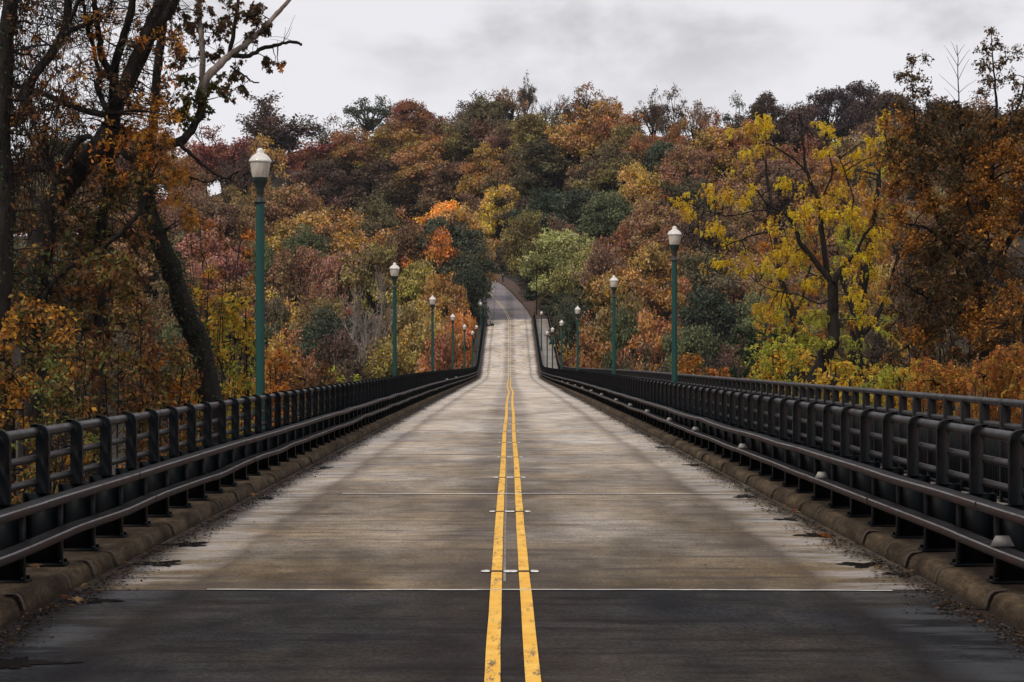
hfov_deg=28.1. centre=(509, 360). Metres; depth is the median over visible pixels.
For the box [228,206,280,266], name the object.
autumn tree
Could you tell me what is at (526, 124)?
autumn tree
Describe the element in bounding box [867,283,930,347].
autumn tree
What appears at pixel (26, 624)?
gutter debris
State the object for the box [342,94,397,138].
autumn tree
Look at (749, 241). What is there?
autumn tree
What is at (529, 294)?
autumn tree
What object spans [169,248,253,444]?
shrub
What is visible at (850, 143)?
autumn tree
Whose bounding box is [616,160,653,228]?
autumn tree
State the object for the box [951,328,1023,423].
shrub
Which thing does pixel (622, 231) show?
autumn tree
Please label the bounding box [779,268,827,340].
autumn tree
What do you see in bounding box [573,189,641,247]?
autumn tree
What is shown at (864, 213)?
autumn tree
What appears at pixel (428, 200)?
autumn tree
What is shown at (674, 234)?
street lamp
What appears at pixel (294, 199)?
autumn tree
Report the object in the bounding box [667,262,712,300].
autumn tree
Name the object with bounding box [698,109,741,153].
autumn tree
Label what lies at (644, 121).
bare tree
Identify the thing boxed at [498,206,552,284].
autumn tree
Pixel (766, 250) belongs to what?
autumn tree
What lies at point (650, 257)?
autumn tree
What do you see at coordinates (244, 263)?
autumn tree
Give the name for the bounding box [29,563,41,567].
fallen leaf
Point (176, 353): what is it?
shrub
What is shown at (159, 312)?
autumn tree
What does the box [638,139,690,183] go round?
autumn tree
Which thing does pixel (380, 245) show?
autumn tree
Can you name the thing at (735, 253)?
autumn tree
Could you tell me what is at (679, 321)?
autumn tree
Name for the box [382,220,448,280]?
autumn tree
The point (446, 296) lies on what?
autumn tree
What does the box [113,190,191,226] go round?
autumn tree
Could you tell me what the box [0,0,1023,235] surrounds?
sky
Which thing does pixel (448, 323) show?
autumn tree
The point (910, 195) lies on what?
autumn tree
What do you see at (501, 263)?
autumn tree
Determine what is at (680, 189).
autumn tree
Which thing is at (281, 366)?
shrub
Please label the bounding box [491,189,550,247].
autumn tree
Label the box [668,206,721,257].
autumn tree
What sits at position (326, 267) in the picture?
autumn tree
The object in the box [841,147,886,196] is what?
autumn tree
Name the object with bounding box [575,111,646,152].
autumn tree
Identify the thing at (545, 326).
footpath
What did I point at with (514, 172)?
autumn tree
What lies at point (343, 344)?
autumn tree
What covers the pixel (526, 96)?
bare tree
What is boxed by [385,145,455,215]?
autumn tree
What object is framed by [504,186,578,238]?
autumn tree
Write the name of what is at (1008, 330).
autumn tree
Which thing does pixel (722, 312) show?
autumn tree
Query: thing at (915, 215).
autumn tree
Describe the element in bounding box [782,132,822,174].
autumn tree
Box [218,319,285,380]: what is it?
autumn tree
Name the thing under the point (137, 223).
autumn tree
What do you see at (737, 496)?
puddle
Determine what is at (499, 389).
slab joint
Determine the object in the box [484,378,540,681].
lane marking
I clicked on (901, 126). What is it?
autumn tree
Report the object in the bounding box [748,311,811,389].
autumn tree
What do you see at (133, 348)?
autumn tree
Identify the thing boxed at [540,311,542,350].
street lamp
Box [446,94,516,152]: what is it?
autumn tree
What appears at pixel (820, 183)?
autumn tree
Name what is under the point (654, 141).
autumn tree
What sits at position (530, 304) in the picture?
bank
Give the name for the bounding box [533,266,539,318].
utility pole
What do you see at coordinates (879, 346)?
autumn tree
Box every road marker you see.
[481,570,538,571]
[489,510,529,511]
[494,477,524,477]
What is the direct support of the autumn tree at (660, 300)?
on the ground
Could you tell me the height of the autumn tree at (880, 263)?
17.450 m
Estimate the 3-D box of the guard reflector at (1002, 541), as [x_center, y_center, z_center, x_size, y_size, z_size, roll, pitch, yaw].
[3.600,1.319,14.955,0.170,0.075,0.050,0,0,0]
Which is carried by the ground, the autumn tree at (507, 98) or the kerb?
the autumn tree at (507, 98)
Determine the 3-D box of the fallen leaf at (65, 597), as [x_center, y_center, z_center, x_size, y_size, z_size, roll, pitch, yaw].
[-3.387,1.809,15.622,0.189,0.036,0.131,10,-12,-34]
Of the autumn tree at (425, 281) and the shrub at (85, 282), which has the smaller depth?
the shrub at (85, 282)
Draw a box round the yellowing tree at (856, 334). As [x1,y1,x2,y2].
[819,127,911,402]
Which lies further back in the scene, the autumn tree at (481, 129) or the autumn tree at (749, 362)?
the autumn tree at (481, 129)
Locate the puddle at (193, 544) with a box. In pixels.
[157,541,204,546]
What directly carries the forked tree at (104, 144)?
on the ground
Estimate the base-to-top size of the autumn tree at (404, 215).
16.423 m
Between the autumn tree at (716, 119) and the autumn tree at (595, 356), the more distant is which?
the autumn tree at (716, 119)
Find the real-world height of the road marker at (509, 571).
0.008 m
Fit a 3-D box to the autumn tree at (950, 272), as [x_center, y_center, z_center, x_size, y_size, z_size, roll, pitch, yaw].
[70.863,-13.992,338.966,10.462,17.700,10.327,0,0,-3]
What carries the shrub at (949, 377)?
on the ground
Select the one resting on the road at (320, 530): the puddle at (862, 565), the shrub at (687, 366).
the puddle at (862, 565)
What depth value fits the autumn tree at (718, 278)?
309.47 m
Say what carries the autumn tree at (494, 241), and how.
on the ground
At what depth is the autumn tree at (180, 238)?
333.79 m
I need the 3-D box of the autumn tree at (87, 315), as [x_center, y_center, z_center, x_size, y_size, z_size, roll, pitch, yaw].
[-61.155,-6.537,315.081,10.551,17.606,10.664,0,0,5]
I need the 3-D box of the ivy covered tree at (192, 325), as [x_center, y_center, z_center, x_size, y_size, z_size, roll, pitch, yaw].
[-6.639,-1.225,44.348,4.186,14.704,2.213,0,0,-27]
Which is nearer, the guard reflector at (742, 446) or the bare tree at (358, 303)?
the guard reflector at (742, 446)
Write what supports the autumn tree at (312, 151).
on the ground
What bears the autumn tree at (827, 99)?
on the ground
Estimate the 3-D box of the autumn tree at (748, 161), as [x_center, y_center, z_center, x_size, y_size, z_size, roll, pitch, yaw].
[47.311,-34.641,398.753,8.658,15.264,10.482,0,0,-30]
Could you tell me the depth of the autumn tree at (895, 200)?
367.45 m
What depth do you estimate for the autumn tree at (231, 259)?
330.21 m
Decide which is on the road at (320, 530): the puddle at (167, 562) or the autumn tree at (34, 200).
the puddle at (167, 562)
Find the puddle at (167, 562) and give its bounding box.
[132,560,179,566]
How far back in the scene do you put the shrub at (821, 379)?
56.12 m
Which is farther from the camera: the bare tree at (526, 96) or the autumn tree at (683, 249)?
the bare tree at (526, 96)
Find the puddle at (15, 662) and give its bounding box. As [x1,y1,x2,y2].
[0,657,83,668]
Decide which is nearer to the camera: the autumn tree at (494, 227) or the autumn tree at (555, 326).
the autumn tree at (555, 326)
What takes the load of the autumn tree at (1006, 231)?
on the ground
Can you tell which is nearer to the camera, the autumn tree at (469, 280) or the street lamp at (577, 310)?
the street lamp at (577, 310)
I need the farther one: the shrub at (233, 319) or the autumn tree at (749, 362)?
the autumn tree at (749, 362)
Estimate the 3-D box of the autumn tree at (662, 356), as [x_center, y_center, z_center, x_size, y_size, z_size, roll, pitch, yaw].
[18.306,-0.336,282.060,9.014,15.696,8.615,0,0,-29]
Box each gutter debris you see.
[0,390,461,655]
[559,390,1023,661]
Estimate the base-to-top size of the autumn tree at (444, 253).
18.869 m
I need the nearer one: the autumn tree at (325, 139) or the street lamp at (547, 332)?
the street lamp at (547, 332)
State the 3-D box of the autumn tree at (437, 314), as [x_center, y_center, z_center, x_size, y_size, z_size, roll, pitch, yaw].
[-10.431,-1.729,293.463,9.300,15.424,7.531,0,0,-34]
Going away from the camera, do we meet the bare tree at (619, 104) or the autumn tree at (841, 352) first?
the autumn tree at (841, 352)
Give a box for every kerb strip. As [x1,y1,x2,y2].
[0,319,486,627]
[532,319,1023,630]
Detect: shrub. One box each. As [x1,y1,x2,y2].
[0,293,109,503]
[11,319,122,503]
[17,211,116,489]
[49,244,176,488]
[112,336,212,467]
[169,195,267,428]
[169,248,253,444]
[196,284,265,437]
[251,345,292,425]
[272,351,343,420]
[317,349,372,406]
[671,352,710,374]
[705,365,730,376]
[718,314,793,384]
[744,335,815,395]
[801,359,864,402]
[854,359,936,411]
[876,235,1023,411]
[881,348,981,417]
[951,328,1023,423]
[961,288,1023,423]
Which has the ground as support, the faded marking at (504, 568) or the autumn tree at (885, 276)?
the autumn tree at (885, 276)
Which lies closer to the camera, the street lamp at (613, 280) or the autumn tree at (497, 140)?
the street lamp at (613, 280)
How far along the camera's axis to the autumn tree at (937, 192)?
365.59 m
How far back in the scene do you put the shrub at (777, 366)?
57.54 m
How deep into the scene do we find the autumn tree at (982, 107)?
435.10 m
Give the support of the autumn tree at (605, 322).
on the ground
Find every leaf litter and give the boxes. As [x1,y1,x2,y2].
[0,395,444,644]
[577,396,1023,643]
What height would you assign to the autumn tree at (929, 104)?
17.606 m
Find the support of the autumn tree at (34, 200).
on the ground
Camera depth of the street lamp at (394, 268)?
73.14 m
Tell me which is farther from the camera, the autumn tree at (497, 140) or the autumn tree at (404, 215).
the autumn tree at (497, 140)
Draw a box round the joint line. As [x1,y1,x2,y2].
[236,493,892,590]
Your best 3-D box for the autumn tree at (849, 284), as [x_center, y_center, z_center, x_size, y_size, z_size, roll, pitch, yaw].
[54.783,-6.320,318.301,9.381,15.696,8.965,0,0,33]
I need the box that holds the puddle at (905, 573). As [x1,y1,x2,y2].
[884,572,916,576]
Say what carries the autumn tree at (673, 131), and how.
on the ground
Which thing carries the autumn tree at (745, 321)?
on the ground
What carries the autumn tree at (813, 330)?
on the ground
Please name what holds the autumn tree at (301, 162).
on the ground
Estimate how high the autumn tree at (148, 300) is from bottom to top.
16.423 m
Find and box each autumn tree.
[10,307,20,379]
[13,241,67,312]
[15,182,46,243]
[17,183,81,246]
[20,142,76,197]
[32,130,124,206]
[36,182,113,245]
[45,335,83,405]
[49,240,137,335]
[81,124,176,200]
[83,263,130,341]
[88,316,139,415]
[96,170,132,246]
[97,162,130,199]
[106,269,155,308]
[106,337,177,431]
[109,232,194,308]
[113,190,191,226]
[113,286,161,364]
[120,204,169,253]
[146,232,203,297]
[146,265,202,359]
[149,320,188,441]
[152,288,239,371]
[154,151,210,196]
[156,133,218,189]
[161,182,214,238]
[170,193,254,258]
[171,214,221,247]
[173,228,248,289]
[174,166,222,202]
[174,358,227,437]
[183,122,255,194]
[188,258,223,297]
[201,182,255,229]
[206,232,255,297]
[211,277,273,362]
[216,145,255,205]
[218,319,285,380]
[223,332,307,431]
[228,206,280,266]
[229,194,265,259]
[231,325,279,428]
[232,90,327,165]
[233,133,290,180]
[240,283,266,330]
[241,235,289,291]
[246,176,281,224]
[250,182,331,232]
[251,293,292,352]
[265,209,352,265]
[265,244,327,313]
[265,252,300,281]
[265,286,302,356]
[271,139,357,176]
[276,323,334,417]
[279,221,330,300]
[285,180,349,230]
[286,155,352,204]
[289,293,344,356]
[290,150,336,191]
[295,286,347,325]
[295,307,372,370]
[296,260,368,308]
[304,195,365,237]
[307,222,347,264]
[309,252,349,319]
[312,327,366,408]
[318,113,359,157]
[321,240,387,302]
[327,125,387,186]
[328,210,398,267]
[337,241,408,319]
[339,153,411,198]
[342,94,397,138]
[346,194,408,257]
[347,180,427,223]
[354,127,428,173]
[354,334,410,378]
[360,118,408,159]
[360,233,405,307]
[371,298,426,358]
[373,257,446,342]
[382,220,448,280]
[383,98,436,139]
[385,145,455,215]
[393,204,425,237]
[398,212,500,306]
[398,315,450,373]
[399,225,465,296]
[401,133,453,165]
[404,155,433,215]
[404,259,441,300]
[410,199,459,230]
[411,269,478,349]
[412,156,457,200]
[413,295,462,349]
[414,161,480,213]
[415,322,469,372]
[417,313,467,356]
[418,115,457,164]
[422,209,473,234]
[429,202,500,283]
[431,120,480,164]
[438,89,505,134]
[442,266,493,347]
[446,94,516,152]
[446,308,477,367]
[452,237,496,312]
[455,141,507,200]
[458,191,494,225]
[466,116,520,149]
[473,158,512,193]
[476,183,520,241]
[478,170,546,221]
[482,119,521,167]
[485,86,533,125]
[486,238,502,246]
[489,244,509,268]
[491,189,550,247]
[491,248,509,270]
[496,252,508,268]
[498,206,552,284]
[503,146,547,189]
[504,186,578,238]
[506,110,559,155]
[508,136,581,193]
[514,276,543,286]
[517,227,608,291]
[519,282,555,299]
[523,278,538,290]
[532,106,567,141]
[535,290,558,316]
[538,212,594,249]
[538,292,576,316]
[539,115,608,167]
[540,313,609,351]
[544,113,591,136]
[548,185,610,238]
[549,243,592,303]
[549,297,601,366]
[550,288,602,321]
[551,319,559,334]
[554,339,595,367]
[556,82,617,118]
[558,310,616,368]
[561,154,637,212]
[562,97,641,164]
[562,167,587,195]
[565,153,604,176]
[571,238,630,329]
[573,143,646,192]
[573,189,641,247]
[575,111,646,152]
[579,241,683,314]
[580,288,660,364]
[591,268,625,343]
[596,221,642,268]
[600,305,653,369]
[601,122,646,158]
[604,210,666,258]
[609,196,686,259]
[610,250,665,311]
[611,301,669,363]
[611,307,683,370]
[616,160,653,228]
[616,336,681,373]
[623,130,657,163]
[627,171,665,233]
[630,239,688,287]
[634,276,694,330]
[638,133,694,165]
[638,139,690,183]
[648,175,719,241]
[650,82,689,138]
[650,280,691,322]
[652,143,720,192]
[654,126,735,182]
[655,177,736,212]
[656,114,692,146]
[660,321,723,374]
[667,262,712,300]
[667,283,744,372]
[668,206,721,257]
[668,245,705,280]
[668,246,742,320]
[669,308,710,335]
[678,99,720,149]
[680,213,741,259]
[697,170,742,218]
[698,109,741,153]
[699,252,796,329]
[699,350,748,376]
[707,118,773,175]
[710,223,780,258]
[710,324,754,371]
[713,235,747,274]
[714,180,767,236]
[715,289,785,361]
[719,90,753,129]
[719,163,816,232]
[731,144,762,183]
[733,90,789,152]
[734,335,775,378]
[736,139,798,166]
[736,156,803,230]
[740,276,780,313]
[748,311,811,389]
[750,236,789,286]
[756,217,808,270]
[763,100,835,159]
[771,260,826,324]
[775,162,856,227]
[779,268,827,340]
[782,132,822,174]
[784,227,820,275]
[790,154,838,191]
[791,331,848,400]
[792,324,822,376]
[795,196,833,244]
[798,85,860,155]
[799,249,849,319]
[805,138,852,175]
[805,205,844,262]
[806,211,887,273]
[810,286,851,354]
[821,271,875,328]
[825,183,873,224]
[827,132,871,167]
[831,79,893,133]
[835,233,902,292]
[839,273,885,315]
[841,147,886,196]
[845,182,946,233]
[845,322,911,397]
[846,220,948,287]
[849,115,896,153]
[854,193,881,244]
[861,111,903,151]
[862,89,925,143]
[863,168,907,203]
[863,291,931,361]
[863,318,909,406]
[864,202,924,274]
[867,136,949,201]
[867,261,897,298]
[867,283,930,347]
[890,96,962,141]
[894,275,939,320]
[903,147,961,212]
[917,312,968,407]
[920,184,952,228]
[925,133,959,173]
[925,225,968,292]
[937,97,1003,142]
[950,141,1018,193]
[967,233,1023,295]
[969,140,1023,200]
[973,107,1018,135]
[973,197,1018,254]
[973,324,1023,396]
[990,304,1021,348]
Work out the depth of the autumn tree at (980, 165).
401.91 m
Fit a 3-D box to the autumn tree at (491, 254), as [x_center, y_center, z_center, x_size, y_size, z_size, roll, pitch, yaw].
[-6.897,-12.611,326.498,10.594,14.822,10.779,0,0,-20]
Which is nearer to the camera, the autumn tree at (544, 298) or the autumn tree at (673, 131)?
the autumn tree at (544, 298)
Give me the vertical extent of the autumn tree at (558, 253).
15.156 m
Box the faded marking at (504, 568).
[503,423,507,580]
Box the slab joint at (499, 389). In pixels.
[79,389,939,589]
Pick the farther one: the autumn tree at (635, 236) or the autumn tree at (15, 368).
the autumn tree at (635, 236)
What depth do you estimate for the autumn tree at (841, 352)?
255.07 m
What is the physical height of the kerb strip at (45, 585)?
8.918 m
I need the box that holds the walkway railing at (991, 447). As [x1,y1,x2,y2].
[547,311,1023,502]
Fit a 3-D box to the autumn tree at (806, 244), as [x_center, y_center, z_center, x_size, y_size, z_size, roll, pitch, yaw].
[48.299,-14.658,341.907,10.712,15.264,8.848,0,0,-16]
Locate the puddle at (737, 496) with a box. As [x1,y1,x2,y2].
[735,495,760,497]
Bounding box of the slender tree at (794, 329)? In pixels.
[747,159,840,390]
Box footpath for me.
[536,319,1007,503]
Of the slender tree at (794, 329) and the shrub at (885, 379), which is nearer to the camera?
the shrub at (885, 379)
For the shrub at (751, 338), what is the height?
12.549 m
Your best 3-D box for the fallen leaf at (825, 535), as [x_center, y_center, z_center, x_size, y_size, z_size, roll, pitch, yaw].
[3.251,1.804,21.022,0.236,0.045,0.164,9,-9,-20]
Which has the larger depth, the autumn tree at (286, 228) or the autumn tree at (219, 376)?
the autumn tree at (286, 228)
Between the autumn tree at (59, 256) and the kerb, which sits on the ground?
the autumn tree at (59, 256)
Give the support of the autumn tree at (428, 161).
on the ground
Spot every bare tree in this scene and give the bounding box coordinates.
[311,118,329,146]
[328,286,385,366]
[332,293,376,346]
[341,267,402,381]
[514,73,537,114]
[524,95,571,122]
[556,95,582,124]
[610,95,622,123]
[627,107,647,144]
[632,85,666,137]
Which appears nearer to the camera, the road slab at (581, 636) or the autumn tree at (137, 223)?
the road slab at (581, 636)
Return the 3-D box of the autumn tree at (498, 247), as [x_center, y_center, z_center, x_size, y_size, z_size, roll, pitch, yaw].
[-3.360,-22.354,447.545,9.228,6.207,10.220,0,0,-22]
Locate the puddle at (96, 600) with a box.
[82,598,123,602]
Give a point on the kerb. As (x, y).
(520, 301)
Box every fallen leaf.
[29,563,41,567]
[56,595,70,599]
[71,596,83,603]
[817,533,834,538]
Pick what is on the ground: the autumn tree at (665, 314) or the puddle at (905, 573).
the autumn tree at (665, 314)
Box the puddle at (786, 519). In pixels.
[773,518,798,520]
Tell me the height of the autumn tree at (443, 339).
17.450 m
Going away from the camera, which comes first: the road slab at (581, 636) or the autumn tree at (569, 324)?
the road slab at (581, 636)
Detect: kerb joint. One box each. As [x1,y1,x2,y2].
[4,399,429,609]
[593,399,1005,606]
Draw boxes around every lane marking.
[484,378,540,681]
[508,319,510,376]
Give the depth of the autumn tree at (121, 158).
543.34 m
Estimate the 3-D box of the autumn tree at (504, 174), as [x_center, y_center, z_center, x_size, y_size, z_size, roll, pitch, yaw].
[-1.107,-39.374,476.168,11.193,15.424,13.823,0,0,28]
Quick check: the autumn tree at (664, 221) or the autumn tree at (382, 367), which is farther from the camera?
the autumn tree at (664, 221)
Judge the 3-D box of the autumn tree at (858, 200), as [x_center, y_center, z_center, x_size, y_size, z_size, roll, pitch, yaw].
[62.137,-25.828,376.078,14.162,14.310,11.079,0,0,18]
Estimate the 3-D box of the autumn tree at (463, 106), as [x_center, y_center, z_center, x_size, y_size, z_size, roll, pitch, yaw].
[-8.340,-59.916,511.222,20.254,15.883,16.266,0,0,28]
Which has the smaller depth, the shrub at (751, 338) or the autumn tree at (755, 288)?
the shrub at (751, 338)
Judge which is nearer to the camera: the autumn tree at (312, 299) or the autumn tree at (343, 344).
the autumn tree at (343, 344)
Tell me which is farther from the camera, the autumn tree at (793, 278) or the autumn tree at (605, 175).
the autumn tree at (605, 175)
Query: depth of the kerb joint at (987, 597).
20.22 m
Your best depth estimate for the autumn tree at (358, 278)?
309.90 m
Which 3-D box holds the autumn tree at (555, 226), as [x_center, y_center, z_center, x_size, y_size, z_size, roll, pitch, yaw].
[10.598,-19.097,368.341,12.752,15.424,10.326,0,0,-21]
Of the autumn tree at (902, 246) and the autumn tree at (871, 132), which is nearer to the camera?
the autumn tree at (902, 246)
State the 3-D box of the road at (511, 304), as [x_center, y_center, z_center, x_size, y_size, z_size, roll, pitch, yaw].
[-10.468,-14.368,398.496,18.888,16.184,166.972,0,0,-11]
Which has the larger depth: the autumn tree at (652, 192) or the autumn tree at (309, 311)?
the autumn tree at (652, 192)
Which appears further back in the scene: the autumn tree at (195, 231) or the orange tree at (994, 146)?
the autumn tree at (195, 231)
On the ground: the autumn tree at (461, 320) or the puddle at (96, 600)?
the autumn tree at (461, 320)
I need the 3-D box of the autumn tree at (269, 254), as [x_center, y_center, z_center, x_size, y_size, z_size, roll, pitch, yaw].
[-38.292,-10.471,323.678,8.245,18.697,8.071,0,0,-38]
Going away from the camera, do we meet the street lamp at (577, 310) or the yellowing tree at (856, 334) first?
the yellowing tree at (856, 334)
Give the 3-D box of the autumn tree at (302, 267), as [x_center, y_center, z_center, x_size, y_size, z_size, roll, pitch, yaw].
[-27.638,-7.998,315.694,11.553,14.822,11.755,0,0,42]
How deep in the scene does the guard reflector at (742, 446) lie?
31.58 m
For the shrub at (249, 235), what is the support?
on the ground
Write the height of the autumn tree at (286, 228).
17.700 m
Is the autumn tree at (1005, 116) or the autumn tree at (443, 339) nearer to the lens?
the autumn tree at (443, 339)
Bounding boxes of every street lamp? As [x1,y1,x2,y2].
[249,148,271,431]
[389,262,399,375]
[429,295,435,370]
[450,314,454,368]
[462,324,466,367]
[471,331,473,366]
[475,325,477,358]
[479,302,481,332]
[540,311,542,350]
[546,331,548,366]
[551,327,553,367]
[559,320,563,368]
[575,306,580,369]
[609,275,617,374]
[667,226,681,382]
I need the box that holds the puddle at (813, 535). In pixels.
[795,533,830,537]
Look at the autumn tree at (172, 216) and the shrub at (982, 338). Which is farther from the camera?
the autumn tree at (172, 216)
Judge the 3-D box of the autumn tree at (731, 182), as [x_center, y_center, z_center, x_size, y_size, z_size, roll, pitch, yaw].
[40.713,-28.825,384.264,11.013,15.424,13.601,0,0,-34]
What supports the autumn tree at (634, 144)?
on the ground
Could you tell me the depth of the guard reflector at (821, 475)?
23.58 m
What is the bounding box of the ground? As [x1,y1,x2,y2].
[12,129,1023,492]
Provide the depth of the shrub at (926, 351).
54.08 m
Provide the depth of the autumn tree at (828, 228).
343.50 m
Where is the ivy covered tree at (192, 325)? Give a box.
[118,0,301,445]
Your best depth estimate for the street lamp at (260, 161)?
33.64 m
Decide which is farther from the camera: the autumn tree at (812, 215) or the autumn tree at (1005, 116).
the autumn tree at (1005, 116)
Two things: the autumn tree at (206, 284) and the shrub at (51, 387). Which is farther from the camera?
the autumn tree at (206, 284)
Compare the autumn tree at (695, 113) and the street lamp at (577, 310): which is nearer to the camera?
the street lamp at (577, 310)
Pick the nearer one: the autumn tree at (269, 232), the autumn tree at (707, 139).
the autumn tree at (269, 232)
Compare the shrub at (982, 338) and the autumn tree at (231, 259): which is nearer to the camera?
the shrub at (982, 338)
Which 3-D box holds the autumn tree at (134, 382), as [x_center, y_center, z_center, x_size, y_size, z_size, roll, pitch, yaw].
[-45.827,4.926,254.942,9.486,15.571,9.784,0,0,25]
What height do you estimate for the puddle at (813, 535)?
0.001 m
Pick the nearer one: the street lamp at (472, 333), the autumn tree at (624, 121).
the street lamp at (472, 333)
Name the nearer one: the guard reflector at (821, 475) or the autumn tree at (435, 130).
the guard reflector at (821, 475)
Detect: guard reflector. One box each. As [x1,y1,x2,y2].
[738,444,746,447]
[815,472,827,477]
[990,536,1013,545]
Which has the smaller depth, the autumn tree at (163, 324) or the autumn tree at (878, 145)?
the autumn tree at (163, 324)
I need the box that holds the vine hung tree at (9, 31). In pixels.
[0,0,78,498]
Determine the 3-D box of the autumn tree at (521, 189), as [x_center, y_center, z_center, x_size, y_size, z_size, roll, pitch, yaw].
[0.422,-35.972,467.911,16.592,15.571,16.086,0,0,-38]
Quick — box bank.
[488,272,553,318]
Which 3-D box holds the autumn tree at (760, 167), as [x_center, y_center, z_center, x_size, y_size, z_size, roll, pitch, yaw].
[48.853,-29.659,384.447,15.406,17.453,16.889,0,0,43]
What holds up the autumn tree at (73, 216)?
on the ground
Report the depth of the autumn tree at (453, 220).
349.39 m
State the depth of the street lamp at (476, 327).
247.93 m
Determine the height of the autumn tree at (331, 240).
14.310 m
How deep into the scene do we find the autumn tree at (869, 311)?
315.26 m
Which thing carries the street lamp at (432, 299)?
on the kerb strip at (45, 585)
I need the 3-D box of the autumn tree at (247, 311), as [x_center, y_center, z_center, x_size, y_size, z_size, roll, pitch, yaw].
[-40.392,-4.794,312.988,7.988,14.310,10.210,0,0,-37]
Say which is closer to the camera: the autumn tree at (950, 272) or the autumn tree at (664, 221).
the autumn tree at (950, 272)
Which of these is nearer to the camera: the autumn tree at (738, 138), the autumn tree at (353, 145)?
the autumn tree at (738, 138)
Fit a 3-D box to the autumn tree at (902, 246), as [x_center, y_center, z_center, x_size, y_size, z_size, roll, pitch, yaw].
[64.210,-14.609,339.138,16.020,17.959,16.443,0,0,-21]
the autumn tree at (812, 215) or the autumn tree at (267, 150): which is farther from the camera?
the autumn tree at (267, 150)
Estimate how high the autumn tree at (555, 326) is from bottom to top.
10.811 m
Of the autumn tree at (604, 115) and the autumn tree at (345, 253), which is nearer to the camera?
the autumn tree at (345, 253)
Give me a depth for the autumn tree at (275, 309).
289.76 m
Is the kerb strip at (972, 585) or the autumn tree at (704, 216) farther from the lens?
the autumn tree at (704, 216)
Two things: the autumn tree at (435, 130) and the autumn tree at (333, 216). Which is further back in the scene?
the autumn tree at (435, 130)
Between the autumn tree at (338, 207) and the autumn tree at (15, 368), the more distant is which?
the autumn tree at (338, 207)
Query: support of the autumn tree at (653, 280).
on the ground
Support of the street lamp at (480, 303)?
on the kerb strip at (45, 585)
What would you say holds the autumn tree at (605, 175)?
on the ground
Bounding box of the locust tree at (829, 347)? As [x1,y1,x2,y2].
[668,109,892,397]
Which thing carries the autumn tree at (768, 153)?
on the ground
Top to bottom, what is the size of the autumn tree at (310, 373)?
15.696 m
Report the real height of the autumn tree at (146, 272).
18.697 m
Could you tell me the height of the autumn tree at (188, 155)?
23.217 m
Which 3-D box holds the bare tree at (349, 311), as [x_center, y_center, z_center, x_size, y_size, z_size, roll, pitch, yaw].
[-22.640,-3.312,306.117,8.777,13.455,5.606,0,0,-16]
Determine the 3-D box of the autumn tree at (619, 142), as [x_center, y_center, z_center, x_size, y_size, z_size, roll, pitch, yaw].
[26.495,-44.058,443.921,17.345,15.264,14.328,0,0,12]
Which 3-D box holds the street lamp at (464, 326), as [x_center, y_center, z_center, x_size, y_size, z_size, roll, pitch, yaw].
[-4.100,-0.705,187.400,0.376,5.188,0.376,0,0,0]
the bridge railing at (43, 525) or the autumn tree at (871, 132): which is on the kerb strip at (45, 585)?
the bridge railing at (43, 525)
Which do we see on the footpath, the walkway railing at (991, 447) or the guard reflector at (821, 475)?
the walkway railing at (991, 447)
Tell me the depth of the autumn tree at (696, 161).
403.01 m
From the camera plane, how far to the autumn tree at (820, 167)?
391.29 m
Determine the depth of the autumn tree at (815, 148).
397.32 m
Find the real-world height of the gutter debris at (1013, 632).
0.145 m
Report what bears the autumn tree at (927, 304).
on the ground
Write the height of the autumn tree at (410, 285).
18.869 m
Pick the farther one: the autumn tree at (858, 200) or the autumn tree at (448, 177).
the autumn tree at (448, 177)
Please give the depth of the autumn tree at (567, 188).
439.23 m
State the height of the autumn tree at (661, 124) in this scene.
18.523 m
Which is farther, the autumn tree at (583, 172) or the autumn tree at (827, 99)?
the autumn tree at (827, 99)
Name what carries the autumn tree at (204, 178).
on the ground
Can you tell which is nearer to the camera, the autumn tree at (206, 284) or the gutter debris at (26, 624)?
the gutter debris at (26, 624)
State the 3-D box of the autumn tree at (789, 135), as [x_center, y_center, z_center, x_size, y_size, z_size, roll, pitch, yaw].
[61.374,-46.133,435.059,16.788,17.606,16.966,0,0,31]
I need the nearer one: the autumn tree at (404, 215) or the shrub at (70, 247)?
the shrub at (70, 247)
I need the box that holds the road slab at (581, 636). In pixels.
[0,591,1023,681]
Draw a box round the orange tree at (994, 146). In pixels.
[869,26,1023,417]
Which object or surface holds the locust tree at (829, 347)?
on the ground
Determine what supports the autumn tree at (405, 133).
on the ground
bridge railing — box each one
[0,315,485,582]
[532,311,1023,583]
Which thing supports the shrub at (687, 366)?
on the ground
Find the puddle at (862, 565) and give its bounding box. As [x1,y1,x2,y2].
[836,562,882,567]
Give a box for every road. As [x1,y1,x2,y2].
[73,320,944,589]
[478,280,531,319]
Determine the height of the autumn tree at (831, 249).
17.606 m
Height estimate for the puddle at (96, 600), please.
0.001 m
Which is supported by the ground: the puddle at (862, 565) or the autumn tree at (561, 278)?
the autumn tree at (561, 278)
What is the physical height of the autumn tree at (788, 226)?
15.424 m
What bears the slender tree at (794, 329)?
on the ground
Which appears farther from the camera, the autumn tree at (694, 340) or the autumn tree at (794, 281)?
the autumn tree at (794, 281)
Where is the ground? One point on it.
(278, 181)
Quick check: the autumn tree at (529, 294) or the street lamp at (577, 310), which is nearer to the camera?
the street lamp at (577, 310)
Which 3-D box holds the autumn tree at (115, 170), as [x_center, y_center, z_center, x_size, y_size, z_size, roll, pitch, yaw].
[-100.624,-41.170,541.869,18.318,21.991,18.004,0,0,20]
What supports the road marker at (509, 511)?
on the road at (320, 530)

